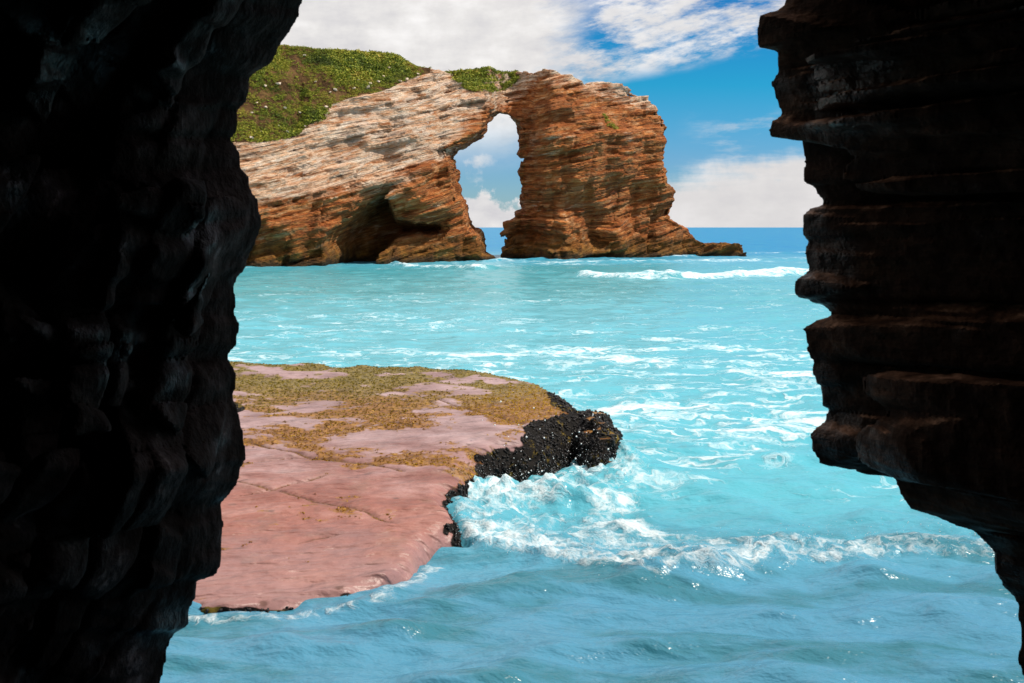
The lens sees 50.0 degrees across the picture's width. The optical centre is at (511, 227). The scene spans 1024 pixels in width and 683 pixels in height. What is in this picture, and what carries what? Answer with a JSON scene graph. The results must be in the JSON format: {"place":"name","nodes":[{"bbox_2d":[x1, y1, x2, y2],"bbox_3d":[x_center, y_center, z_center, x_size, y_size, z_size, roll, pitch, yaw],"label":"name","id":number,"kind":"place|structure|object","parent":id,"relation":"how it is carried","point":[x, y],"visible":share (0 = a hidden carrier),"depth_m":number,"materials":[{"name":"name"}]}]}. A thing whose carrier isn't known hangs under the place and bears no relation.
{"place":"outdoors","nodes":[
{"label":"outdoors","id":0,"kind":"place"},
{"bbox_2d":[232,46,429,142],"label":"hill","id":1,"kind":"structure","parent":0,"point":[262,93],"depth_m":100.41,"materials":[{"name":"green plant"}]},
{"bbox_2d":[231,44,431,142],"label":"heath","id":2,"kind":"object","parent":1,"relation":"on","point":[371,66],"visible":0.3,"depth_m":103.43,"materials":[{"name":"green plant"}]},
{"bbox_2d":[280,0,822,226],"label":"sky","id":3,"kind":"structure","parent":0,"point":[706,73],"materials":[{"name":"blue"}]},
{"bbox_2d":[160,227,1023,682],"bbox_3d":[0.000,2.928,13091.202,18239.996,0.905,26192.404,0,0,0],"label":"sea","id":4,"kind":"structure","parent":0,"point":[702,367],"depth_m":11.77,"materials":[{"name":"liquid"}]},
{"bbox_2d":[0,0,301,682],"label":"cave wall","id":5,"kind":"structure","parent":4,"relation":"in","point":[130,220],"depth_m":6.49,"materials":[{"name":"black stone"}]},
{"bbox_2d":[193,361,580,613],"bbox_3d":[-2.200,2.891,13.553,6.875,1.516,9.019,0,0,0],"label":"flat rock","id":6,"kind":"object","parent":4,"relation":"in","point":[350,480],"visible":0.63,"depth_m":12.92,"materials":[{"name":"stone"}]},
{"bbox_2d":[233,68,690,266],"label":"rock arch","id":7,"kind":"object","parent":4,"relation":"in","point":[372,177],"visible":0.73,"depth_m":106.74,"materials":[{"name":"brown stone"}]},
{"bbox_2d":[444,66,520,92],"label":"heath","id":8,"kind":"object","parent":7,"relation":"on","point":[473,83],"visible":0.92,"depth_m":114.09,"materials":[{"name":"green plant"}]},
{"bbox_2d":[602,114,618,129],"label":"shrub","id":9,"kind":"object","parent":7,"relation":"on","point":[612,124],"visible":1,"depth_m":115.99,"materials":[{"name":"green plant"}]},
{"bbox_2d":[572,409,622,468],"bbox_3d":[1.104,3.102,14.922,0.928,1.172,2.009,0,0,0],"label":"boulder","id":10,"kind":"object","parent":4,"relation":"in","point":[595,444],"visible":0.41,"depth_m":14.32,"materials":[{"name":"stone"}]},
{"bbox_2d":[682,230,746,256],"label":"rock","id":11,"kind":"object","parent":4,"relation":"in","point":[691,244],"visible":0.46,"depth_m":121.43,"materials":[{"name":"brown stone"}]},
{"bbox_2d":[445,396,986,576],"bbox_3d":[1.068,2.610,13.650,5.506,0.950,8.765,0,0,-19],"label":"sea spray","id":12,"kind":"object","parent":4,"relation":"on","point":[632,537],"visible":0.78,"depth_m":10.75,"materials":[{"name":"white liquid"}]},
{"bbox_2d":[757,0,1023,674],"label":"cave wall","id":13,"kind":"structure","parent":4,"relation":"in","point":[902,121],"depth_m":6.50,"materials":[{"name":"black stone"}]}
]}

